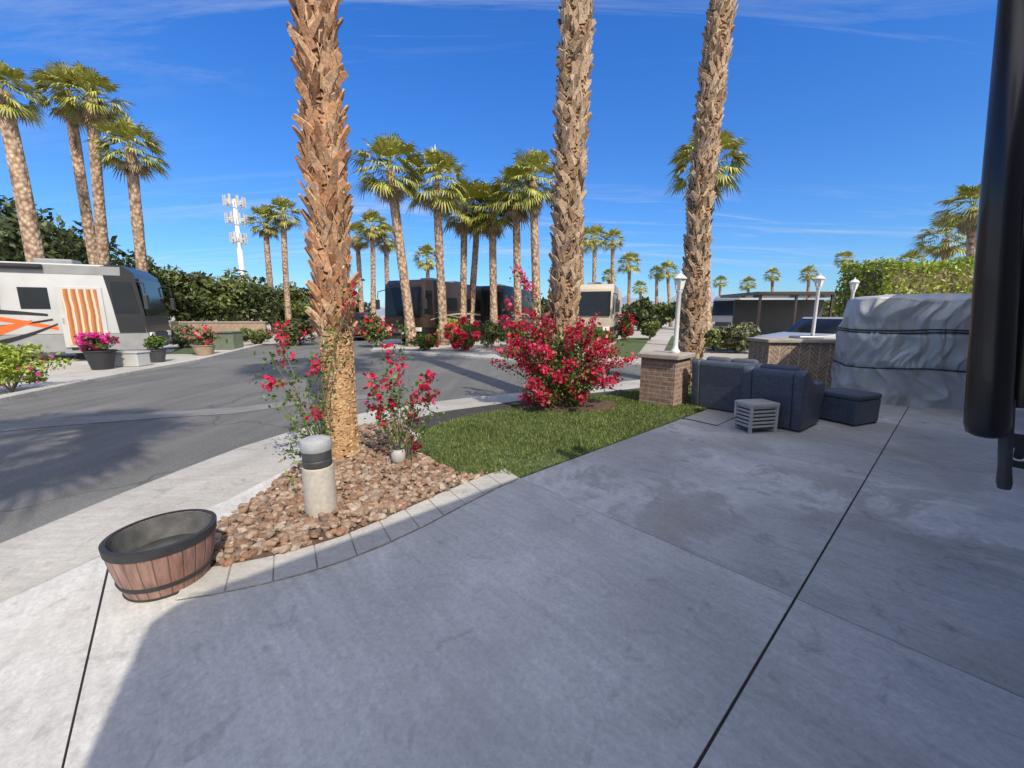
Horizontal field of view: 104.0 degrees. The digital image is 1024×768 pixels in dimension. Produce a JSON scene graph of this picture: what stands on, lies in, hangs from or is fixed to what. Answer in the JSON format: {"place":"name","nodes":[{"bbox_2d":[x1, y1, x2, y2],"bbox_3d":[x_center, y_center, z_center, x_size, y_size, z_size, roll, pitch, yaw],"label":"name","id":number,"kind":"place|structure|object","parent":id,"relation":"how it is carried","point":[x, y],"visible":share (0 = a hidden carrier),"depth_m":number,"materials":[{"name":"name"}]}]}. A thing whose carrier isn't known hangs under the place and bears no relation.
{"place":"outdoors","nodes":[
{"label":"outdoors","id":0,"kind":"place"},
{"bbox_2d":[0,556,106,767],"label":"driveway","id":1,"kind":"structure","parent":0,"point":[46,629],"depth_m":1.80,"materials":[{"name":"concrete"}]},
{"bbox_2d":[0,345,250,394],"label":"lot","id":2,"kind":"structure","parent":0,"point":[79,368],"depth_m":11.57,"materials":[{"name":"concrete"}]},
{"bbox_2d":[0,59,51,261],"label":"palm tree","id":3,"kind":"object","parent":2,"relation":"on","point":[32,243],"visible":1,"depth_m":16.25,"materials":[{"name":"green plant"}]},
{"bbox_2d":[0,342,75,391],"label":"shrub","id":4,"kind":"object","parent":2,"relation":"on","point":[14,364],"visible":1,"depth_m":8.14,"materials":[{"name":"green plant"}]},
{"bbox_2d":[25,59,109,264],"bbox_3d":[-20.826,-8.447,19.681,2.834,13.143,3.184,0,10,0],"label":"palm tree","id":5,"kind":"object","parent":2,"relation":"on","point":[40,79],"visible":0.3,"depth_m":19.13,"materials":[{"name":"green plant"}]},
{"bbox_2d":[0,258,175,358],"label":"motorhome","id":6,"kind":"object","parent":2,"relation":"on","point":[55,305],"visible":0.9,"depth_m":13.67,"materials":[{"name":"grey paint"}]},
{"bbox_2d":[16,287,50,308],"bbox_3d":[-15.771,-2.834,13.194,0.700,0.700,0.020,-5,11,-26],"label":"window","id":7,"kind":"structure","parent":6,"relation":"in","point":[29,297],"depth_m":13.18,"materials":[{"name":"black glass"}]},
{"bbox_2d":[54,286,110,347],"bbox_3d":[-14.745,-2.297,13.759,1.150,2.050,0.085,-5,11,-26],"label":"beach towel","id":8,"kind":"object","parent":6,"relation":"in","point":[81,309],"depth_m":13.71,"materials":[{"name":"orange fabric"}]},
{"bbox_2d":[109,281,139,313],"bbox_3d":[-13.713,-3.054,14.174,0.680,1.100,0.014,-5,11,-26],"label":"window","id":9,"kind":"structure","parent":6,"relation":"in","point":[123,297],"depth_m":14.16,"materials":[{"name":"black glass"}]},
{"bbox_2d":[42,59,139,264],"bbox_3d":[-19.352,-8.124,19.282,2.990,12.692,3.141,-4,10,-20],"label":"palm tree","id":10,"kind":"object","parent":2,"relation":"on","point":[89,80],"visible":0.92,"depth_m":18.46,"materials":[{"name":"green plant"}]},
{"bbox_2d":[82,349,117,369],"bbox_3d":[-11.913,-0.708,11.604,0.734,0.550,0.734,0,10,0],"label":"flower pot","id":11,"kind":"object","parent":2,"relation":"on","point":[103,359],"visible":0.88,"depth_m":11.42,"materials":[{"name":"grey plastic"}]},
{"bbox_2d":[73,332,119,351],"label":"potted flowers","id":12,"kind":"object","parent":11,"relation":"in","point":[93,341],"visible":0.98,"depth_m":11.30,"materials":[{"name":"pink plant"}]},
{"bbox_2d":[82,113,171,271],"bbox_3d":[-17.520,-7.015,18.963,3.136,10.599,3.011,0,10,0],"label":"palm tree","id":13,"kind":"object","parent":2,"relation":"on","point":[130,168],"visible":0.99,"depth_m":18.40,"materials":[{"name":"green plant"}]},
{"bbox_2d":[115,350,150,366],"bbox_3d":[-11.689,-0.782,12.297,0.800,0.460,0.500,0,10,0],"label":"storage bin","id":14,"kind":"object","parent":2,"relation":"on","point":[132,358],"visible":0.82,"depth_m":12.10,"materials":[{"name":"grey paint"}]},
{"bbox_2d":[190,344,216,355],"bbox_3d":[-12.072,-1.337,15.695,0.821,0.400,0.821,0,10,0],"label":"flower pot","id":15,"kind":"object","parent":2,"relation":"on","point":[202,350],"visible":0.92,"depth_m":15.46,"materials":[{"name":"beige ceramic"}]},
{"bbox_2d":[182,324,220,344],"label":"potted plant","id":16,"kind":"object","parent":15,"relation":"on","point":[202,336],"visible":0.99,"depth_m":15.43,"materials":[{"name":"pink plant"}]},
{"bbox_2d":[212,331,243,349],"bbox_3d":[-13.092,-2.020,18.415,1.020,0.820,0.800,0,10,0],"label":"utility cabinet","id":17,"kind":"object","parent":2,"relation":"on","point":[229,340],"visible":0.75,"depth_m":18.13,"materials":[{"name":"green metal"}]},
{"bbox_2d":[222,194,247,281],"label":"cell tower","id":18,"kind":"structure","parent":0,"point":[237,237],"depth_m":56.70,"materials":[{"name":"white metal"}]},
{"bbox_2d":[0,336,640,542],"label":"road","id":19,"kind":"structure","parent":0,"point":[50,474],"depth_m":6.26,"materials":[{"name":"grey asphalt"}]},
{"bbox_2d":[0,395,375,431],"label":"valley gutter","id":20,"kind":"object","parent":19,"relation":"on","point":[50,423],"visible":0.82,"depth_m":6.24,"materials":[{"name":"concrete"}]},
{"bbox_2d":[268,316,316,345],"bbox_3d":[-11.377,-2.792,20.924,2.093,1.569,2.230,3,10,18],"label":"shrub","id":21,"kind":"object","parent":19,"relation":"on","point":[303,328],"visible":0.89,"depth_m":20.55,"materials":[{"name":"green plant"}]},
{"bbox_2d":[348,221,369,311],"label":"palm tree","id":22,"kind":"object","parent":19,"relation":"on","point":[357,246],"visible":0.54,"depth_m":36.58,"materials":[{"name":"green plant"}]},
{"bbox_2d":[357,208,389,316],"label":"palm tree","id":23,"kind":"object","parent":19,"relation":"on","point":[371,235],"visible":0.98,"depth_m":34.49,"materials":[{"name":"green plant"}]},
{"bbox_2d":[369,222,395,284],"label":"palm tree","id":24,"kind":"object","parent":19,"relation":"on","point":[385,249],"visible":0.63,"depth_m":36.22,"materials":[{"name":"green plant"}]},
{"bbox_2d":[755,317,839,337],"bbox_3d":[10.566,-1.480,13.342,4.638,1.480,1.934,-3,10,-15],"label":"parked car","id":25,"kind":"object","parent":19,"relation":"on","point":[826,327],"visible":0.16,"depth_m":13.06,"materials":[{"name":"silver metal"}]},
{"bbox_2d":[64,429,793,767],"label":"driveway","id":26,"kind":"structure","parent":0,"point":[519,623],"depth_m":1.83,"materials":[{"name":"concrete"}]},
{"bbox_2d":[98,509,216,602],"bbox_3d":[-2.020,0.997,2.333,0.513,0.318,0.513,0,10,0],"label":"barrel planter","id":27,"kind":"object","parent":26,"relation":"on","point":[159,556],"visible":0.99,"depth_m":2.24,"materials":[{"name":"brown wood"}]},
{"bbox_2d":[176,566,229,599],"bbox_3d":[-1.789,1.155,2.336,0.221,0.028,0.327,-5,11,-28],"label":"edging paver","id":28,"kind":"object","parent":26,"relation":"on","point":[212,580],"visible":0.76,"depth_m":2.28,"materials":[{"name":"concrete"}]},
{"bbox_2d":[226,556,273,591],"bbox_3d":[-1.569,1.143,2.411,0.225,0.028,0.301,-5,11,-28],"label":"edging paver","id":29,"kind":"object","parent":26,"relation":"on","point":[249,573],"visible":0.97,"depth_m":2.39,"materials":[{"name":"concrete"}]},
{"bbox_2d":[274,545,316,580],"bbox_3d":[-1.360,1.125,2.511,0.226,0.030,0.290,-6,11,-29],"label":"edging paver","id":30,"kind":"object","parent":26,"relation":"on","point":[289,564],"visible":1,"depth_m":2.48,"materials":[{"name":"concrete"}]},
{"bbox_2d":[315,533,355,568],"bbox_3d":[-1.171,1.103,2.643,0.225,0.027,0.323,-6,11,-30],"label":"edging paver","id":31,"kind":"object","parent":26,"relation":"on","point":[333,551],"visible":0.99,"depth_m":2.61,"materials":[{"name":"concrete"}]},
{"bbox_2d":[176,478,518,600],"bbox_3d":[-0.877,1.042,3.020,2.561,0.020,0.509,-8,13,-40],"label":"mortar bed","id":32,"kind":"object","parent":26,"relation":"on","point":[225,591],"visible":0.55,"depth_m":2.53,"materials":[{"name":"grey concrete"}]},
{"bbox_2d":[210,419,501,566],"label":"river rock mulch","id":33,"kind":"object","parent":26,"relation":"on","point":[247,531],"visible":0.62,"depth_m":3.29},
{"bbox_2d":[249,279,364,492],"bbox_3d":[-2.061,-0.071,3.805,0.957,1.880,1.032,4,11,22],"label":"bougainvillea","id":34,"kind":"object","parent":33,"relation":"on","point":[316,416],"visible":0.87,"depth_m":3.90,"materials":[{"name":"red plant"}]},
{"bbox_2d":[299,435,337,518],"bbox_3d":[-1.496,0.704,3.097,0.232,0.619,0.232,0,10,0],"label":"bollard light","id":35,"kind":"object","parent":33,"relation":"on","point":[319,482],"visible":1,"depth_m":3.01,"materials":[{"name":"beige concrete"}]},
{"bbox_2d":[286,0,360,459],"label":"palm tree","id":36,"kind":"object","parent":33,"relation":"on","point":[320,120],"visible":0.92,"depth_m":3.83,"materials":[{"name":"brown plant"}]},
{"bbox_2d":[363,320,445,462],"bbox_3d":[-1.087,0.109,4.054,0.926,1.493,0.658,0,10,0],"label":"bougainvillea","id":37,"kind":"object","parent":33,"relation":"on","point":[391,403],"visible":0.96,"depth_m":4.09,"materials":[{"name":"red plant"}]},
{"bbox_2d":[350,521,389,555],"bbox_3d":[-0.999,1.076,2.797,0.222,0.029,0.360,-6,11,-31],"label":"edging paver","id":38,"kind":"object","parent":26,"relation":"on","point":[373,536],"visible":0.97,"depth_m":2.77,"materials":[{"name":"concrete"}]},
{"bbox_2d":[380,510,418,540],"bbox_3d":[-0.841,1.047,2.965,0.218,0.028,0.387,-6,12,-32],"label":"edging paver","id":39,"kind":"object","parent":26,"relation":"on","point":[402,523],"visible":0.94,"depth_m":2.93,"materials":[{"name":"concrete"}]},
{"bbox_2d":[406,499,442,527],"bbox_3d":[-0.691,1.017,3.141,0.214,0.027,0.397,-6,12,-32],"label":"edging paver","id":40,"kind":"object","parent":26,"relation":"on","point":[424,513],"visible":0.98,"depth_m":3.11,"materials":[{"name":"concrete"}]},
{"bbox_2d":[428,490,463,515],"bbox_3d":[-0.545,0.985,3.321,0.213,0.029,0.392,-6,12,-32],"label":"edging paver","id":41,"kind":"object","parent":26,"relation":"on","point":[445,502],"visible":0.94,"depth_m":3.29,"materials":[{"name":"concrete"}]},
{"bbox_2d":[449,482,483,503],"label":"edging paver","id":42,"kind":"object","parent":26,"relation":"on","point":[466,493],"visible":0.98,"depth_m":3.48,"materials":[{"name":"concrete"}]},
{"bbox_2d":[168,316,748,363],"bbox_3d":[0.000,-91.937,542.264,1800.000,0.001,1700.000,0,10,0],"label":"ground","id":43,"kind":"structure","parent":0,"point":[660,340],"depth_m":23.32,"materials":[{"name":"grey concrete"}]},
{"bbox_2d":[0,195,151,268],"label":"leafy tree","id":44,"kind":"object","parent":43,"relation":"on","point":[69,243],"visible":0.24,"depth_m":22.00,"materials":[{"name":"green plant"}]},
{"bbox_2d":[0,344,263,402],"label":"kerb","id":45,"kind":"structure","parent":43,"relation":"on","point":[32,392],"depth_m":9.77,"materials":[{"name":"concrete"}]},
{"bbox_2d":[123,254,197,320],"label":"leafy tree","id":46,"kind":"object","parent":43,"relation":"on","point":[166,276],"visible":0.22,"depth_m":28.83,"materials":[{"name":"green plant"}]},
{"bbox_2d":[171,270,231,320],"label":"leafy tree","id":47,"kind":"object","parent":43,"relation":"on","point":[182,294],"visible":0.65,"depth_m":29.39,"materials":[{"name":"green plant"}]},
{"bbox_2d":[169,321,268,340],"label":"garden wall","id":48,"kind":"structure","parent":43,"relation":"on","point":[230,325],"depth_m":23.66,"materials":[{"name":"concrete"}]},
{"bbox_2d":[187,267,257,320],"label":"leafy tree","id":49,"kind":"object","parent":43,"relation":"on","point":[223,302],"visible":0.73,"depth_m":29.96,"materials":[{"name":"green plant"}]},
{"bbox_2d":[219,276,283,324],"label":"leafy tree","id":50,"kind":"object","parent":43,"relation":"on","point":[257,301],"visible":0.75,"depth_m":31.36,"materials":[{"name":"green plant"}]},
{"bbox_2d":[245,204,281,333],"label":"palm tree","id":51,"kind":"object","parent":43,"relation":"on","point":[263,211],"visible":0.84,"depth_m":32.23,"materials":[{"name":"green plant"}]},
{"bbox_2d":[264,194,302,329],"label":"palm tree","id":52,"kind":"object","parent":43,"relation":"on","point":[283,222],"visible":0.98,"depth_m":32.28,"materials":[{"name":"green plant"}]},
{"bbox_2d":[262,281,311,325],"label":"leafy tree","id":53,"kind":"object","parent":43,"relation":"on","point":[299,304],"visible":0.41,"depth_m":34.88,"materials":[{"name":"green plant"}]},
{"bbox_2d":[412,243,435,277],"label":"palm tree","id":54,"kind":"object","parent":43,"relation":"on","point":[428,265],"visible":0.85,"depth_m":43.60,"materials":[{"name":"green plant"}]},
{"bbox_2d":[370,349,639,363],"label":"kerb","id":55,"kind":"structure","parent":43,"relation":"on","point":[448,354],"depth_m":15.27,"materials":[{"name":"concrete"}]},
{"bbox_2d":[481,284,531,332],"bbox_3d":[-0.542,-5.308,29.213,3.200,3.630,8.240,3,10,18],"label":"motorhome","id":56,"kind":"object","parent":43,"relation":"on","point":[504,292],"visible":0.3,"depth_m":25.56,"materials":[{"name":"black paint"}]},
{"bbox_2d":[583,223,608,281],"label":"palm tree","id":57,"kind":"object","parent":43,"relation":"on","point":[597,229],"visible":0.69,"depth_m":42.09,"materials":[{"name":"green plant"}]},
{"bbox_2d":[601,228,624,283],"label":"palm tree","id":58,"kind":"object","parent":43,"relation":"on","point":[612,244],"visible":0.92,"depth_m":42.16,"materials":[{"name":"green plant"}]},
{"bbox_2d":[616,250,641,304],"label":"palm tree","id":59,"kind":"object","parent":43,"relation":"on","point":[629,257],"visible":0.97,"depth_m":49.78,"materials":[{"name":"green plant"}]},
{"bbox_2d":[621,296,656,329],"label":"leafy tree","id":60,"kind":"object","parent":43,"relation":"on","point":[640,310],"visible":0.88,"depth_m":40.65,"materials":[{"name":"green plant"}]},
{"bbox_2d":[716,321,763,352],"bbox_3d":[9.580,-2.012,16.991,2.156,1.313,2.137,0,10,0],"label":"shrub","id":61,"kind":"object","parent":43,"relation":"on","point":[736,341],"visible":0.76,"depth_m":16.38,"materials":[{"name":"green plant"}]},
{"bbox_2d":[711,297,788,328],"bbox_3d":[22.177,-6.612,37.360,8.240,3.430,3.200,-6,11,-30],"label":"motorhome","id":62,"kind":"object","parent":43,"relation":"on","point":[722,313],"visible":0.24,"depth_m":35.62,"materials":[{"name":"silver metal"}]},
{"bbox_2d":[720,291,844,334],"bbox_3d":[18.486,-4.516,26.620,7.200,2.950,4.500,0,10,0],"label":"carport","id":63,"kind":"object","parent":43,"relation":"on","point":[771,316],"visible":0.61,"depth_m":28.02,"materials":[{"name":"brown paint"}]},
{"bbox_2d":[832,255,974,316],"bbox_3d":[16.978,-3.218,16.697,5.461,3.971,2.601,0,10,0],"label":"clipped hedge","id":64,"kind":"object","parent":43,"relation":"on","point":[896,277],"visible":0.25,"depth_m":15.59,"materials":[{"name":"green plant"}]},
{"bbox_2d":[908,214,966,260],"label":"palm tree","id":65,"kind":"object","parent":43,"relation":"on","point":[943,250],"visible":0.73,"depth_m":30.43,"materials":[{"name":"green plant"}]},
{"bbox_2d":[930,182,980,256],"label":"palm tree","id":66,"kind":"object","parent":43,"relation":"on","point":[968,226],"visible":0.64,"depth_m":23.72,"materials":[{"name":"green plant"}]},
{"bbox_2d":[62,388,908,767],"bbox_3d":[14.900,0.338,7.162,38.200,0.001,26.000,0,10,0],"label":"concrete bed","id":67,"kind":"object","parent":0,"point":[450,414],"visible":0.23,"depth_m":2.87,"materials":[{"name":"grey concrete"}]},
{"bbox_2d":[0,380,639,602],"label":"gutter","id":68,"kind":"object","parent":67,"relation":"on","point":[40,555],"visible":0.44,"depth_m":3.35,"materials":[{"name":"concrete"}]},
{"bbox_2d":[0,0,997,307],"label":"sky","id":69,"kind":"structure","parent":0,"point":[857,118],"materials":[{"name":"blue"}]},
{"bbox_2d":[373,339,630,360],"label":"lot","id":70,"kind":"structure","parent":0,"point":[477,349],"depth_m":18.85,"materials":[{"name":"concrete"}]},
{"bbox_2d":[358,312,395,346],"bbox_3d":[-6.662,-2.650,19.499,1.821,1.728,1.749,0,10,0],"label":"shrub","id":71,"kind":"object","parent":70,"relation":"on","point":[371,326],"visible":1,"depth_m":19.26,"materials":[{"name":"green plant"}]},
{"bbox_2d":[347,131,430,346],"bbox_3d":[-5.693,-6.543,18.959,3.729,9.660,3.639,0,10,0],"label":"palm tree","id":72,"kind":"object","parent":70,"relation":"on","point":[390,191],"visible":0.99,"depth_m":18.43,"materials":[{"name":"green plant"}]},
{"bbox_2d":[375,278,482,341],"bbox_3d":[-3.833,-4.487,24.597,3.200,3.580,9.240,4,11,24],"label":"motorhome","id":73,"kind":"object","parent":70,"relation":"on","point":[423,291],"visible":0.54,"depth_m":20.92,"materials":[{"name":"brown paint"}]},
{"bbox_2d":[401,146,474,344],"bbox_3d":[-3.570,-6.779,19.925,3.738,9.769,3.687,0,10,0],"label":"palm tree","id":74,"kind":"object","parent":70,"relation":"on","point":[438,203],"visible":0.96,"depth_m":19.52,"materials":[{"name":"green plant"}]},
{"bbox_2d":[443,316,481,350],"bbox_3d":[-2.147,-2.158,17.290,1.677,1.528,1.762,-3,10,-14],"label":"shrub","id":75,"kind":"object","parent":70,"relation":"on","point":[463,333],"visible":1,"depth_m":17.07,"materials":[{"name":"red plant"}]},
{"bbox_2d":[441,178,493,318],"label":"palm tree","id":76,"kind":"object","parent":70,"relation":"on","point":[459,228],"visible":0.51,"depth_m":22.89,"materials":[{"name":"green plant"}]},
{"bbox_2d":[452,184,497,324],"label":"palm tree","id":77,"kind":"object","parent":70,"relation":"on","point":[474,266],"visible":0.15,"depth_m":24.10,"materials":[{"name":"green plant"}]},
{"bbox_2d":[461,180,520,341],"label":"palm tree","id":78,"kind":"object","parent":70,"relation":"on","point":[494,229],"visible":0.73,"depth_m":22.20,"materials":[{"name":"green plant"}]},
{"bbox_2d":[476,320,506,347],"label":"shrub","id":79,"kind":"object","parent":70,"relation":"on","point":[492,332],"visible":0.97,"depth_m":18.81,"materials":[{"name":"green plant"}]},
{"bbox_2d":[483,164,544,321],"bbox_3d":[0.120,-6.994,21.666,3.514,9.607,3.560,0,10,0],"label":"palm tree","id":80,"kind":"object","parent":70,"relation":"on","point":[516,215],"visible":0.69,"depth_m":21.19,"materials":[{"name":"green plant"}]},
{"bbox_2d":[500,148,554,326],"bbox_3d":[1.142,-7.050,21.102,3.710,9.922,3.502,0,10,0],"label":"palm tree","id":81,"kind":"object","parent":70,"relation":"on","point":[536,160],"visible":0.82,"depth_m":20.33,"materials":[{"name":"green plant"}]},
{"bbox_2d":[577,282,621,340],"bbox_3d":[5.436,-4.570,25.523,3.200,3.430,8.740,3,10,18],"label":"motorhome","id":82,"kind":"object","parent":70,"relation":"on","point":[605,300],"visible":0.6,"depth_m":21.52,"materials":[{"name":"beige paint"}]},
{"bbox_2d":[416,386,709,477],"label":"lawn","id":83,"kind":"structure","parent":0,"point":[542,462],"depth_m":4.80,"materials":[{"name":"green plant"}]},
{"bbox_2d":[509,398,616,411],"bbox_3d":[0.877,0.345,6.901,1.856,0.030,0.995,0,10,0],"label":"mulch ring","id":84,"kind":"object","parent":83,"relation":"on","point":[594,404],"visible":0.62,"depth_m":6.64,"materials":[{"name":"soil"}]},
{"bbox_2d":[489,262,637,408],"bbox_3d":[0.814,-0.759,6.492,2.439,2.395,1.501,0,10,0],"label":"bougainvillea","id":85,"kind":"object","parent":84,"relation":"on","point":[567,386],"visible":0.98,"depth_m":6.36,"materials":[{"name":"red plant"}]},
{"bbox_2d":[547,0,595,403],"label":"palm tree","id":86,"kind":"object","parent":84,"relation":"on","point":[575,57],"visible":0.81,"depth_m":6.23,"materials":[{"name":"brown plant"}]},
{"bbox_2d":[637,350,695,406],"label":"brick pillar","id":87,"kind":"structure","parent":83,"relation":"on","point":[664,377],"depth_m":6.83,"materials":[{"name":"brick"}]},
{"bbox_2d":[670,271,686,352],"bbox_3d":[2.840,-1.222,6.852,0.230,1.379,0.230,-3,10,-17],"label":"post lamp","id":88,"kind":"object","parent":87,"relation":"on","point":[680,280],"visible":1,"depth_m":6.81,"materials":[{"name":"white metal"}]},
{"bbox_2d":[678,0,738,385],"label":"palm tree","id":89,"kind":"object","parent":83,"relation":"on","point":[711,98],"visible":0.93,"depth_m":8.03,"materials":[{"name":"brown plant"}]},
{"bbox_2d":[613,338,648,356],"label":"lawn","id":90,"kind":"structure","parent":0,"point":[635,345],"depth_m":19.72,"materials":[{"name":"green plant"}]},
{"bbox_2d":[521,428,866,597],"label":"patio","id":91,"kind":"structure","parent":0,"point":[772,521],"depth_m":3.44,"materials":[{"name":"concrete"}]},
{"bbox_2d":[665,336,748,349],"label":"lawn","id":92,"kind":"structure","parent":0,"point":[669,346],"depth_m":19.11,"materials":[{"name":"green plant"}]},
{"bbox_2d":[662,127,754,346],"bbox_3d":[8.684,-6.640,18.565,3.846,9.996,3.561,0,10,0],"label":"palm tree","id":93,"kind":"object","parent":92,"relation":"on","point":[684,155],"visible":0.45,"depth_m":17.85,"materials":[{"name":"green plant"}]},
{"bbox_2d":[658,408,896,474],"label":"patio","id":94,"kind":"structure","parent":0,"point":[859,448],"depth_m":5.05,"materials":[{"name":"concrete"}]},
{"bbox_2d":[691,356,761,411],"bbox_3d":[3.689,-0.019,6.631,0.928,0.860,1.060,-9,13,-41],"label":"loveseat","id":95,"kind":"object","parent":94,"relation":"on","point":[716,382],"visible":0.62,"depth_m":6.44,"materials":[{"name":"fabric"}]},
{"bbox_2d":[732,398,779,433],"bbox_3d":[3.281,0.428,5.388,0.440,0.400,0.310,-2,10,-12],"label":"louvred crate","id":96,"kind":"object","parent":94,"relation":"on","point":[755,414],"visible":1,"depth_m":5.28,"materials":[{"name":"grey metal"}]},
{"bbox_2d":[741,363,824,431],"bbox_3d":[3.867,0.136,5.728,0.928,0.860,0.760,-8,12,-37],"label":"armchair","id":97,"kind":"object","parent":94,"relation":"on","point":[796,393],"visible":0.93,"depth_m":5.39,"materials":[{"name":"fabric"}]},
{"bbox_2d":[819,387,881,426],"bbox_3d":[4.918,0.324,5.888,0.570,0.445,0.570,-4,11,-22],"label":"ottoman","id":98,"kind":"object","parent":94,"relation":"on","point":[853,407],"visible":0.76,"depth_m":5.68,"materials":[{"name":"fabric"}]},
{"bbox_2d":[698,599,1023,767],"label":"driveway","id":99,"kind":"structure","parent":0,"point":[823,689],"depth_m":1.58,"materials":[{"name":"concrete"}]},
{"bbox_2d":[876,404,907,424],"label":"patio","id":100,"kind":"structure","parent":0,"point":[891,414],"depth_m":6.34,"materials":[{"name":"concrete"}]},
{"bbox_2d":[829,293,971,410],"bbox_3d":[7.138,-0.639,7.148,2.126,1.906,1.306,5,11,28],"label":"covered grill","id":101,"kind":"object","parent":100,"relation":"on","point":[906,350],"visible":0.73,"depth_m":6.74,"materials":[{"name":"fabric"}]},
{"bbox_2d":[797,449,1023,697],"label":"patio","id":102,"kind":"structure","parent":0,"point":[923,555],"depth_m":2.48,"materials":[{"name":"concrete"}]},
{"bbox_2d":[885,406,1023,474],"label":"patio","id":103,"kind":"structure","parent":0,"point":[941,434],"depth_m":5.01,"materials":[{"name":"concrete"}]},
{"bbox_2d":[963,0,1023,489],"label":"motorhome","id":104,"kind":"object","parent":103,"relation":"on","point":[994,393],"visible":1,"depth_m":1.69,"materials":[{"name":"black paint"}]},
{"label":"patio","id":105,"kind":"structure","parent":0,"visible":0},
{"bbox_2d":[746,335,836,388],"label":"brick island","id":106,"kind":"structure","parent":105,"relation":"on","point":[813,355],"depth_m":8.35,"materials":[{"name":"brick"}]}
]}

